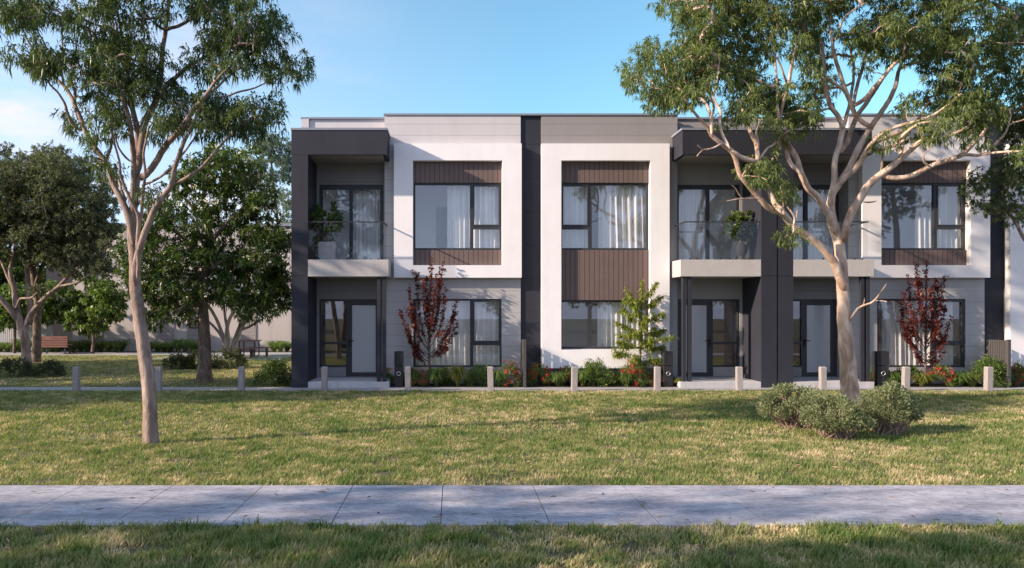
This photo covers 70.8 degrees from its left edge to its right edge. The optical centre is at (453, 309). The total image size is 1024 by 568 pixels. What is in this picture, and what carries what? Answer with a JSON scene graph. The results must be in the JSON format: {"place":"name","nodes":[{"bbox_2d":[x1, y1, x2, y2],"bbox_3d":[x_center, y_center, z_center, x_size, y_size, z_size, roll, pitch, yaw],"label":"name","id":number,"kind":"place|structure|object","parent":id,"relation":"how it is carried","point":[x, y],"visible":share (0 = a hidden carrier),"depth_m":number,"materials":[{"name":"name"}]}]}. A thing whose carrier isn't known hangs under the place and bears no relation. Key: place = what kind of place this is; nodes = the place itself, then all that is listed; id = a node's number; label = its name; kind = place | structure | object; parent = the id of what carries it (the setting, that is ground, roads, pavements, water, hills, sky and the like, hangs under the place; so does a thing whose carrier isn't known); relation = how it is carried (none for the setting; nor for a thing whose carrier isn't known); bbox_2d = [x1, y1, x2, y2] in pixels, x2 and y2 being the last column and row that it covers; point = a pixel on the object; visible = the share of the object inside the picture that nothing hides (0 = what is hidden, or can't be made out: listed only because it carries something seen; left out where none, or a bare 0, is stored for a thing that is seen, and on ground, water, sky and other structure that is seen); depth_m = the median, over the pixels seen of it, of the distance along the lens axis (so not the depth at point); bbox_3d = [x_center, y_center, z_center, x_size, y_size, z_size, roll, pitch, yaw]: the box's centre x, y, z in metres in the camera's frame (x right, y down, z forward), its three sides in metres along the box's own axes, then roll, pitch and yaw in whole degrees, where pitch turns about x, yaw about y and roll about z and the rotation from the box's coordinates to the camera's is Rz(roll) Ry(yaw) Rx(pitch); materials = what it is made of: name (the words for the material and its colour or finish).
{"place":"outdoors","nodes":[
{"label":"outdoors","id":0,"kind":"place"},
{"bbox_2d":[0,354,290,386],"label":"park grass","id":1,"kind":"structure","parent":0,"point":[110,365],"depth_m":24.55,"materials":[{"name":"plant"}]},
{"bbox_2d":[170,267,262,356],"bbox_3d":[-10.041,0.079,31.064,4.601,4.009,2.973,0,0,0],"label":"tree","id":2,"kind":"object","parent":1,"relation":"on","point":[225,338],"visible":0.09,"depth_m":30.93,"materials":[{"name":"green plant"}]},
{"bbox_2d":[228,262,290,351],"bbox_3d":[-8.599,0.039,31.718,3.091,4.230,3.102,0,0,0],"label":"tree","id":3,"kind":"object","parent":1,"relation":"on","point":[241,328],"visible":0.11,"depth_m":31.43,"materials":[{"name":"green plant"}]},
{"bbox_2d":[0,352,290,359],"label":"back path","id":4,"kind":"structure","parent":0,"point":[286,354],"depth_m":35.52,"materials":[{"name":"concrete"}]},
{"bbox_2d":[41,336,72,353],"bbox_3d":[-19.494,1.756,35.150,1.446,0.889,0.540,0,0,0],"label":"park bench","id":5,"kind":"object","parent":4,"relation":"on","point":[64,344],"visible":0.8,"depth_m":34.88,"materials":[{"name":"brown wood"}]},
{"bbox_2d":[238,340,261,355],"bbox_3d":[-9.533,1.815,33.519,0.948,0.750,0.838,0,0,0],"label":"picnic table","id":6,"kind":"object","parent":4,"relation":"on","point":[244,341],"visible":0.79,"depth_m":33.30,"materials":[{"name":"grey metal"}]},
{"bbox_2d":[0,433,1023,485],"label":"lawn grass","id":7,"kind":"structure","parent":0,"point":[277,458],"depth_m":10.31,"materials":[{"name":"plant"}]},
{"bbox_2d":[0,513,1023,567],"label":"verge grass","id":8,"kind":"structure","parent":0,"point":[819,551],"depth_m":6.54,"materials":[{"name":"plant"}]},
{"bbox_2d":[0,388,1023,438],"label":"lawn grass","id":9,"kind":"structure","parent":0,"point":[106,411],"depth_m":14.97,"materials":[{"name":"plant"}]},
{"bbox_2d":[1,392,1021,567],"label":"leaf litter","id":10,"kind":"object","parent":9,"relation":"on","point":[550,496],"visible":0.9,"depth_m":8.79,"materials":[{"name":"plant"}]},
{"bbox_2d":[0,323,1023,567],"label":"ground","id":11,"kind":"structure","parent":0,"point":[270,399],"depth_m":11.02,"materials":[{"name":"plant"}]},
{"bbox_2d":[0,141,13,245],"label":"tree","id":12,"kind":"object","parent":11,"relation":"on","point":[4,148],"visible":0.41,"depth_m":40.06,"materials":[{"name":"green plant"}]},
{"bbox_2d":[0,356,37,377],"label":"park shrub","id":13,"kind":"object","parent":11,"relation":"on","point":[8,365],"visible":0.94,"depth_m":23.29,"materials":[{"name":"green plant"}]},
{"bbox_2d":[0,247,45,332],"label":"tree","id":14,"kind":"object","parent":11,"relation":"on","point":[19,272],"visible":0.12,"depth_m":46.40,"materials":[{"name":"plant"}]},
{"bbox_2d":[0,326,51,349],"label":"paling fence","id":15,"kind":"object","parent":11,"relation":"on","point":[46,330],"visible":0.43,"depth_m":37.60,"materials":[{"name":"wood"}]},
{"bbox_2d":[0,279,71,352],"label":"round tree","id":16,"kind":"object","parent":11,"relation":"on","point":[7,320],"visible":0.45,"depth_m":35.58,"materials":[{"name":"green plant"}]},
{"bbox_2d":[0,161,86,362],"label":"tree","id":17,"kind":"object","parent":11,"relation":"on","point":[35,276],"visible":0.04,"depth_m":29.73,"materials":[{"name":"green plant"}]},
{"bbox_2d":[30,358,66,376],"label":"park shrub","id":18,"kind":"object","parent":11,"relation":"on","point":[49,365],"visible":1,"depth_m":23.29,"materials":[{"name":"green plant"}]},
{"bbox_2d":[0,139,124,362],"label":"gum tree","id":19,"kind":"object","parent":11,"relation":"on","point":[64,220],"visible":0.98,"depth_m":27.87,"materials":[{"name":"green plant"}]},
{"bbox_2d":[72,366,80,391],"bbox_3d":[-10.091,1.942,19.199,0.150,0.815,0.150,1,0,-2],"label":"bollard","id":20,"kind":"object","parent":11,"relation":"on","point":[76,374],"visible":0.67,"depth_m":19.12,"materials":[{"name":"concrete"}]},
{"bbox_2d":[50,274,128,353],"bbox_3d":[-18.084,0.277,35.561,4.383,4.227,3.598,0,0,0],"label":"round tree","id":21,"kind":"object","parent":11,"relation":"on","point":[87,309],"visible":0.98,"depth_m":35.05,"materials":[{"name":"green plant"}]},
{"bbox_2d":[155,366,161,390],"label":"bollard","id":22,"kind":"object","parent":11,"relation":"on","point":[158,375],"visible":0.65,"depth_m":19.12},
{"bbox_2d":[0,0,317,444],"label":"gum tree","id":23,"kind":"object","parent":11,"relation":"on","point":[113,50],"visible":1,"depth_m":11.30,"materials":[{"name":"green plant"}]},
{"bbox_2d":[46,223,290,350],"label":"house","id":24,"kind":"structure","parent":11,"relation":"on","point":[278,329],"depth_m":38.00,"materials":[{"name":"grey"}]},
{"bbox_2d":[161,350,194,369],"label":"park shrub","id":25,"kind":"object","parent":11,"relation":"on","point":[173,361],"visible":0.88,"depth_m":26.18,"materials":[{"name":"green plant"}]},
{"bbox_2d":[180,349,197,369],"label":"park shrub","id":26,"kind":"object","parent":11,"relation":"on","point":[192,357],"visible":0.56,"depth_m":26.18,"materials":[{"name":"green plant"}]},
{"bbox_2d":[107,141,290,383],"bbox_3d":[-7.529,-1.469,21.420,6.237,7.638,3.709,0,0,0],"label":"magnolia tree","id":27,"kind":"object","parent":11,"relation":"on","point":[238,263],"visible":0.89,"depth_m":20.94,"materials":[{"name":"green plant"}]},
{"bbox_2d":[211,346,248,368],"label":"park shrub","id":28,"kind":"object","parent":11,"relation":"on","point":[236,355],"visible":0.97,"depth_m":26.69,"materials":[{"name":"green plant"}]},
{"bbox_2d":[238,366,244,391],"bbox_3d":[-5.671,1.942,19.205,0.150,0.815,0.150,0,-1,-3],"label":"bollard","id":29,"kind":"object","parent":11,"relation":"on","point":[241,378],"visible":0.66,"depth_m":19.13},
{"bbox_2d":[244,128,290,222],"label":"casuarina tree","id":30,"kind":"object","parent":11,"relation":"on","point":[283,162],"visible":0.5,"depth_m":45.41,"materials":[{"name":"green plant"}]},
{"bbox_2d":[251,358,290,386],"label":"flowering shrub","id":31,"kind":"object","parent":11,"relation":"on","point":[280,369],"visible":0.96,"depth_m":20.57,"materials":[{"name":"green plant"}]},
{"bbox_2d":[321,366,327,391],"bbox_3d":[-3.445,1.942,19.198,0.150,0.815,0.150,1,0,2],"label":"bollard","id":32,"kind":"object","parent":11,"relation":"on","point":[324,377],"visible":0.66,"depth_m":19.12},
{"bbox_2d":[405,366,410,391],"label":"bollard","id":33,"kind":"object","parent":11,"relation":"on","point":[407,378],"visible":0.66,"depth_m":19.12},
{"bbox_2d":[291,113,530,387],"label":"townhouse","id":34,"kind":"structure","parent":11,"relation":"on","point":[347,326],"depth_m":20.93,"materials":[{"name":"grey"}]},
{"bbox_2d":[310,201,344,259],"bbox_3d":[-3.689,-2.244,20.447,1.267,1.711,0.848,0,0,0],"label":"potted plant","id":35,"kind":"object","parent":34,"relation":"on","point":[327,248],"visible":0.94,"depth_m":20.38,"materials":[{"name":"green plant"}]},
{"bbox_2d":[319,185,382,259],"bbox_3d":[-3.026,-2.552,21.380,1.905,2.305,0.100,0,0,0],"label":"sliding door","id":36,"kind":"structure","parent":34,"relation":"in","point":[321,187],"depth_m":21.33,"materials":[{"name":"grey metal"}]},
{"bbox_2d":[320,299,381,376],"bbox_3d":[-3.052,0.849,21.380,1.848,2.301,0.100,0,0,0],"label":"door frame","id":37,"kind":"structure","parent":34,"relation":"in","point":[321,300],"depth_m":21.33,"materials":[{"name":"grey metal"}]},
{"bbox_2d":[348,301,376,375],"bbox_3d":[-2.658,0.877,21.332,0.934,2.226,0.115,0,0,0],"label":"door","id":38,"kind":"structure","parent":34,"relation":"in","point":[362,315],"depth_m":21.36,"materials":[{"name":"glass"}]},
{"bbox_2d":[354,190,379,259],"bbox_3d":[-2.558,-2.525,21.651,0.902,2.450,0.088,0,0,0],"label":"curtain","id":39,"kind":"object","parent":34,"relation":"hanging from","point":[366,235],"visible":0.68,"depth_m":21.65,"materials":[{"name":"white fabric"}]},
{"bbox_2d":[436,207,446,247],"bbox_3d":[-0.138,-2.255,23.175,0.820,2.090,0.049,0,0,0],"label":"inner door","id":40,"kind":"structure","parent":34,"relation":"in","point":[441,212],"depth_m":23.15,"materials":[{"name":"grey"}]},
{"bbox_2d":[416,301,498,364],"bbox_3d":[0.172,0.688,21.175,2.530,2.123,0.171,0,0,0],"label":"curtain","id":41,"kind":"object","parent":34,"relation":"hanging from","point":[485,324],"visible":0.68,"depth_m":21.18,"materials":[{"name":"white fabric"}]},
{"bbox_2d":[413,183,501,249],"bbox_3d":[0.127,-2.712,20.984,2.576,1.954,0.112,0,0,0],"label":"window","id":42,"kind":"structure","parent":34,"relation":"in","point":[472,227],"depth_m":20.94,"materials":[{"name":"grey metal"}]},
{"bbox_2d":[413,299,501,366],"bbox_3d":[0.127,0.695,21.004,2.576,1.999,0.112,0,0,0],"label":"window","id":43,"kind":"structure","parent":34,"relation":"in","point":[472,342],"depth_m":20.96,"materials":[{"name":"grey metal"}]},
{"bbox_2d":[447,186,498,247],"bbox_3d":[0.619,-2.721,21.175,1.605,2.063,0.172,0,0,0],"label":"curtain","id":44,"kind":"object","parent":34,"relation":"hanging from","point":[458,211],"visible":0.69,"depth_m":21.18,"materials":[{"name":"white fabric"}]},
{"bbox_2d":[487,366,493,391],"bbox_3d":[1.002,1.943,19.199,0.150,0.815,0.150,-1,0,2],"label":"bollard","id":45,"kind":"object","parent":11,"relation":"on","point":[490,377],"visible":0.69,"depth_m":19.12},
{"bbox_2d":[0,485,1023,526],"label":"footpath","id":46,"kind":"structure","parent":11,"relation":"on","point":[615,505],"depth_m":8.00,"materials":[{"name":"concrete"}]},
{"bbox_2d":[571,366,577,391],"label":"bollard","id":47,"kind":"object","parent":11,"relation":"on","point":[574,378],"visible":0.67,"depth_m":19.13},
{"bbox_2d":[531,113,776,387],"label":"townhouse","id":48,"kind":"structure","parent":11,"relation":"on","point":[718,304],"depth_m":20.89,"materials":[{"name":"grey"}]},
{"bbox_2d":[562,186,587,247],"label":"curtain","id":49,"kind":"object","parent":48,"relation":"hanging from","point":[574,205],"visible":0.84,"depth_m":21.17,"materials":[{"name":"white fabric"}]},
{"bbox_2d":[592,207,598,247],"bbox_3d":[4.682,-2.255,23.175,0.820,2.090,0.049,0,0,0],"label":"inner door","id":50,"kind":"structure","parent":48,"relation":"in","point":[595,210],"depth_m":23.15,"materials":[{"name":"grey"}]},
{"bbox_2d":[561,183,647,249],"bbox_3d":[4.417,-2.712,20.984,2.576,1.954,0.112,0,0,0],"label":"window","id":51,"kind":"structure","parent":48,"relation":"in","point":[588,227],"depth_m":20.94,"materials":[{"name":"grey metal"}]},
{"bbox_2d":[561,300,647,348],"bbox_3d":[4.417,0.441,21.010,2.576,1.416,0.100,0,0,0],"label":"window","id":52,"kind":"structure","parent":48,"relation":"in","point":[589,301],"depth_m":20.96,"materials":[{"name":"grey metal"}]},
{"bbox_2d":[597,302,644,346],"bbox_3d":[5.047,0.441,21.174,1.577,1.540,0.169,0,0,0],"label":"curtain","id":53,"kind":"object","parent":48,"relation":"hanging from","point":[607,314],"visible":0.39,"depth_m":21.18,"materials":[{"name":"white fabric"}]},
{"bbox_2d":[598,186,645,247],"bbox_3d":[5.062,-2.721,21.174,1.546,2.063,0.213,0,0,0],"label":"curtain","id":54,"kind":"object","parent":48,"relation":"hanging from","point":[622,218],"visible":0.83,"depth_m":21.18,"materials":[{"name":"white fabric"}]},
{"bbox_2d":[679,190,704,259],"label":"curtain","id":55,"kind":"object","parent":48,"relation":"hanging from","point":[691,235],"visible":0.73,"depth_m":21.65,"materials":[{"name":"white fabric"}]},
{"bbox_2d":[679,301,710,375],"bbox_3d":[7.202,0.877,21.332,0.934,2.226,0.115,0,0,0],"label":"door","id":56,"kind":"structure","parent":48,"relation":"in","point":[701,310],"depth_m":21.36,"materials":[{"name":"glass"}]},
{"bbox_2d":[677,185,739,259],"bbox_3d":[7.569,-2.552,21.380,1.905,2.305,0.100,0,0,0],"label":"sliding door","id":57,"kind":"structure","parent":48,"relation":"in","point":[707,188],"depth_m":21.33,"materials":[{"name":"grey metal"}]},
{"bbox_2d":[678,299,738,376],"bbox_3d":[7.596,0.849,21.380,1.848,2.301,0.100,0,0,0],"label":"sidelight window","id":58,"kind":"structure","parent":48,"relation":"in","point":[737,300],"depth_m":21.33,"materials":[{"name":"grey metal"}]},
{"bbox_2d":[723,209,753,259],"bbox_3d":[8.203,-2.128,20.448,0.903,1.480,0.774,0,0,0],"label":"potted plant","id":59,"kind":"object","parent":48,"relation":"on","point":[742,232],"visible":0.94,"depth_m":20.37,"materials":[{"name":"green plant"}]},
{"bbox_2d":[654,366,660,391],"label":"bollard","id":60,"kind":"object","parent":11,"relation":"on","point":[657,378],"visible":0.66,"depth_m":19.13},
{"bbox_2d":[390,384,1023,386],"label":"garden bed","id":61,"kind":"object","parent":11,"relation":"on","point":[647,385],"visible":0.2,"depth_m":20.43,"materials":[{"name":"plant"}]},
{"bbox_2d":[394,351,403,385],"bbox_3d":[-1.536,1.694,20.315,0.245,1.012,0.270,0,0,0],"label":"letterbox","id":62,"kind":"object","parent":61,"relation":"on","point":[398,366],"visible":0.98,"depth_m":20.20,"materials":[{"name":"black"}]},
{"bbox_2d":[403,363,430,385],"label":"flower bush","id":63,"kind":"object","parent":61,"relation":"on","point":[421,375],"visible":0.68,"depth_m":20.28,"materials":[{"name":"green plant"}]},
{"bbox_2d":[398,256,458,385],"bbox_3d":[-0.708,0.351,20.335,1.822,3.799,0.796,0,0,0],"label":"plum tree","id":64,"kind":"object","parent":61,"relation":"on","point":[429,326],"visible":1,"depth_m":20.35,"materials":[{"name":"red plant"}]},
{"bbox_2d":[424,367,448,385],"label":"grass clump","id":65,"kind":"object","parent":61,"relation":"on","point":[434,374],"visible":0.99,"depth_m":20.18,"materials":[{"name":"plant"}]},
{"bbox_2d":[432,365,455,385],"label":"green shrub","id":66,"kind":"object","parent":61,"relation":"on","point":[448,380],"visible":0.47,"depth_m":20.56,"materials":[{"name":"green plant"}]},
{"bbox_2d":[447,365,468,385],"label":"grass clump","id":67,"kind":"object","parent":61,"relation":"on","point":[458,373],"visible":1,"depth_m":20.18,"materials":[{"name":"plant"}]},
{"bbox_2d":[461,363,493,385],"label":"green shrub","id":68,"kind":"object","parent":61,"relation":"on","point":[474,371],"visible":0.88,"depth_m":20.44,"materials":[{"name":"green plant"}]},
{"bbox_2d":[493,370,511,385],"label":"grass clump","id":69,"kind":"object","parent":61,"relation":"on","point":[498,380],"visible":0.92,"depth_m":20.19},
{"bbox_2d":[493,359,522,387],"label":"flower bush","id":70,"kind":"object","parent":61,"relation":"on","point":[515,373],"visible":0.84,"depth_m":20.27,"materials":[{"name":"green plant"}]},
{"bbox_2d":[522,361,554,385],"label":"flower bush","id":71,"kind":"object","parent":61,"relation":"on","point":[534,372],"visible":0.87,"depth_m":20.40,"materials":[{"name":"green plant"}]},
{"bbox_2d":[546,371,570,385],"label":"grass clump","id":72,"kind":"object","parent":61,"relation":"on","point":[557,377],"visible":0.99,"depth_m":20.15,"materials":[{"name":"plant"}]},
{"bbox_2d":[578,370,594,385],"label":"grass clump","id":73,"kind":"object","parent":61,"relation":"on","point":[582,377],"visible":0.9,"depth_m":20.18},
{"bbox_2d":[579,356,618,385],"bbox_3d":[4.109,1.782,20.525,1.232,0.937,0.946,0,0,0],"label":"green shrub","id":74,"kind":"object","parent":61,"relation":"on","point":[591,368],"visible":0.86,"depth_m":20.35,"materials":[{"name":"green plant"}]},
{"bbox_2d":[618,372,635,385],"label":"grass clump","id":75,"kind":"object","parent":61,"relation":"on","point":[629,376],"visible":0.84,"depth_m":20.19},
{"bbox_2d":[613,358,663,386],"bbox_3d":[5.271,1.799,20.485,1.468,0.925,1.201,0,0,0],"label":"flower bush","id":76,"kind":"object","parent":61,"relation":"on","point":[630,368],"visible":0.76,"depth_m":20.29,"materials":[{"name":"green plant"}]},
{"bbox_2d":[611,279,679,385],"bbox_3d":[5.424,0.687,20.342,1.886,3.127,0.935,0,0,0],"label":"lime tree","id":77,"kind":"object","parent":61,"relation":"on","point":[648,343],"visible":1,"depth_m":20.35,"materials":[{"name":"green plant"}]},
{"bbox_2d":[661,351,672,385],"bbox_3d":[6.064,1.694,20.315,0.260,1.012,0.270,0,0,0],"label":"letterbox","id":78,"kind":"object","parent":61,"relation":"on","point":[667,367],"visible":1,"depth_m":20.20,"materials":[{"name":"black"}]},
{"bbox_2d":[872,351,888,385],"bbox_3d":[12.121,1.694,20.315,0.332,1.012,0.270,0,0,0],"label":"letterbox","id":79,"kind":"object","parent":61,"relation":"on","point":[880,363],"visible":0.92,"depth_m":20.20,"materials":[{"name":"black"}]},
{"bbox_2d":[910,373,934,385],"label":"grass clump","id":80,"kind":"object","parent":61,"relation":"on","point":[921,379],"visible":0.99,"depth_m":20.22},
{"bbox_2d":[896,258,954,385],"bbox_3d":[13.405,0.394,20.370,1.705,3.712,0.776,0,0,-7],"label":"plum tree","id":81,"kind":"object","parent":61,"relation":"on","point":[907,336],"visible":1,"depth_m":20.37,"materials":[{"name":"red plant"}]},
{"bbox_2d":[924,362,958,386],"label":"flower bush","id":82,"kind":"object","parent":61,"relation":"on","point":[938,370],"visible":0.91,"depth_m":20.30,"materials":[{"name":"green plant"}]},
{"bbox_2d":[945,372,976,385],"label":"grass clump","id":83,"kind":"object","parent":61,"relation":"on","point":[961,379],"visible":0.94,"depth_m":20.17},
{"bbox_2d":[965,354,1013,387],"bbox_3d":[15.163,1.754,20.307,1.398,1.005,1.027,0,0,0],"label":"green shrub","id":84,"kind":"object","parent":61,"relation":"on","point":[989,361],"visible":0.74,"depth_m":20.16,"materials":[{"name":"green plant"}]},
{"bbox_2d":[1011,360,1023,385],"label":"flower bush","id":85,"kind":"object","parent":61,"relation":"on","point":[1020,378],"visible":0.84,"depth_m":20.35,"materials":[{"name":"green plant"}]},
{"bbox_2d":[735,366,742,391],"bbox_3d":[7.662,1.943,19.199,0.150,0.815,0.150,-1,0,3],"label":"bollard","id":86,"kind":"object","parent":11,"relation":"on","point":[739,377],"visible":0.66,"depth_m":19.12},
{"bbox_2d":[756,382,832,429],"bbox_3d":[6.348,1.790,13.331,1.356,0.901,1.172,0,0,23],"label":"round bush","id":87,"kind":"object","parent":11,"relation":"on","point":[779,404],"visible":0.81,"depth_m":13.20,"materials":[{"name":"green plant"}]},
{"bbox_2d":[613,0,1023,404],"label":"gum tree","id":88,"kind":"object","parent":11,"relation":"on","point":[703,51],"visible":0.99,"depth_m":16.03,"materials":[{"name":"green plant"}]},
{"bbox_2d":[819,366,826,390],"bbox_3d":[9.898,1.943,19.196,0.150,0.815,0.150,-1,1,2],"label":"bollard","id":89,"kind":"object","parent":11,"relation":"on","point":[822,377],"visible":0.66,"depth_m":19.12,"materials":[{"name":"concrete"}]},
{"bbox_2d":[798,392,875,439],"bbox_3d":[6.495,1.820,12.175,1.222,0.839,1.052,0,0,0],"label":"round bush","id":90,"kind":"object","parent":11,"relation":"on","point":[834,426],"visible":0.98,"depth_m":12.05,"materials":[{"name":"green plant"}]},
{"bbox_2d":[757,113,992,387],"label":"townhouse","id":91,"kind":"structure","parent":11,"relation":"on","point":[882,251],"depth_m":20.93,"materials":[{"name":"grey"}]},
{"bbox_2d":[793,190,829,259],"bbox_3d":[10.796,-2.525,21.650,1.165,2.450,0.091,0,0,0],"label":"curtain","id":92,"kind":"object","parent":91,"relation":"hanging from","point":[820,232],"visible":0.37,"depth_m":21.65,"materials":[{"name":"white fabric"}]},
{"bbox_2d":[793,299,836,376],"bbox_3d":[10.492,0.849,21.380,1.848,2.301,0.100,0,0,0],"label":"sidelight window","id":93,"kind":"structure","parent":91,"relation":"in","point":[801,300],"depth_m":21.33,"materials":[{"name":"grey metal"}]},
{"bbox_2d":[793,185,838,259],"bbox_3d":[10.519,-2.552,21.380,1.905,2.305,0.100,0,0,0],"label":"sliding door","id":94,"kind":"structure","parent":91,"relation":"in","point":[816,187],"depth_m":21.33,"materials":[{"name":"grey metal"}]},
{"bbox_2d":[803,301,833,375],"bbox_3d":[10.886,0.877,21.332,0.934,2.226,0.115,0,0,0],"label":"door","id":95,"kind":"structure","parent":91,"relation":"in","point":[818,316],"depth_m":21.36,"materials":[{"name":"glass"}]},
{"bbox_2d":[881,301,952,364],"bbox_3d":[13.725,0.688,21.175,2.104,2.123,0.171,0,0,0],"label":"curtain","id":96,"kind":"object","parent":91,"relation":"hanging from","point":[894,344],"visible":0.51,"depth_m":21.17,"materials":[{"name":"white fabric"}]},
{"bbox_2d":[877,299,964,366],"bbox_3d":[13.671,0.695,21.004,2.576,1.999,0.112,0,0,0],"label":"window","id":97,"kind":"structure","parent":91,"relation":"in","point":[962,301],"depth_m":20.96,"materials":[{"name":"grey metal"}]},
{"bbox_2d":[881,183,964,249],"bbox_3d":[13.671,-2.712,20.984,2.576,1.954,0.112,0,0,0],"label":"window","id":98,"kind":"structure","parent":91,"relation":"in","point":[934,186],"depth_m":20.94,"materials":[{"name":"grey metal"}]},
{"bbox_2d":[915,186,959,247],"bbox_3d":[14.432,-2.721,21.175,1.561,2.063,0.169,0,0,0],"label":"curtain","id":99,"kind":"object","parent":91,"relation":"hanging from","point":[948,205],"visible":0.69,"depth_m":21.18,"materials":[{"name":"white fabric"}]},
{"bbox_2d":[854,380,926,435],"bbox_3d":[7.749,1.742,12.685,1.320,0.997,1.001,0,0,0],"label":"round bush","id":100,"kind":"object","parent":11,"relation":"on","point":[881,407],"visible":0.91,"depth_m":12.53,"materials":[{"name":"green plant"}]},
{"bbox_2d":[901,366,910,390],"bbox_3d":[12.121,1.943,19.195,0.150,0.815,0.150,1,1,1],"label":"bollard","id":101,"kind":"object","parent":11,"relation":"on","point":[905,378],"visible":0.68,"depth_m":19.12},
{"bbox_2d":[983,366,992,391],"bbox_3d":[14.332,1.942,19.195,0.150,0.815,0.150,0,1,-1],"label":"bollard","id":102,"kind":"object","parent":11,"relation":"on","point":[988,379],"visible":0.69,"depth_m":19.12,"materials":[{"name":"concrete"}]},
{"bbox_2d":[956,67,1023,240],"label":"gum tree","id":103,"kind":"object","parent":11,"relation":"on","point":[1009,178],"visible":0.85,"depth_m":17.39,"materials":[{"name":"green plant"}]},
{"bbox_2d":[986,339,1010,387],"bbox_3d":[15.529,1.520,20.450,0.080,1.360,0.900,0,0,0],"label":"side fence","id":104,"kind":"object","parent":11,"relation":"on","point":[999,349],"visible":0.62,"depth_m":20.25,"materials":[{"name":"wood"}]},
{"bbox_2d":[993,113,1023,383],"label":"townhouse","id":105,"kind":"structure","parent":11,"relation":"on","point":[1008,283],"depth_m":20.79,"materials":[{"name":"grey"}]},
{"bbox_2d":[0,387,1023,390],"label":"path","id":106,"kind":"structure","parent":0,"point":[455,388],"depth_m":19.81,"materials":[{"name":"concrete"}]},
{"bbox_2d":[521,339,525,387],"bbox_3d":[2.000,1.520,20.450,0.080,1.360,0.900,0,0,0],"label":"side fence","id":107,"kind":"object","parent":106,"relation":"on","point":[523,358],"visible":0.93,"depth_m":20.00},
{"bbox_2d":[0,0,1023,267],"label":"sky","id":108,"kind":"structure","parent":0,"point":[374,58],"materials":[{"name":"blue"}]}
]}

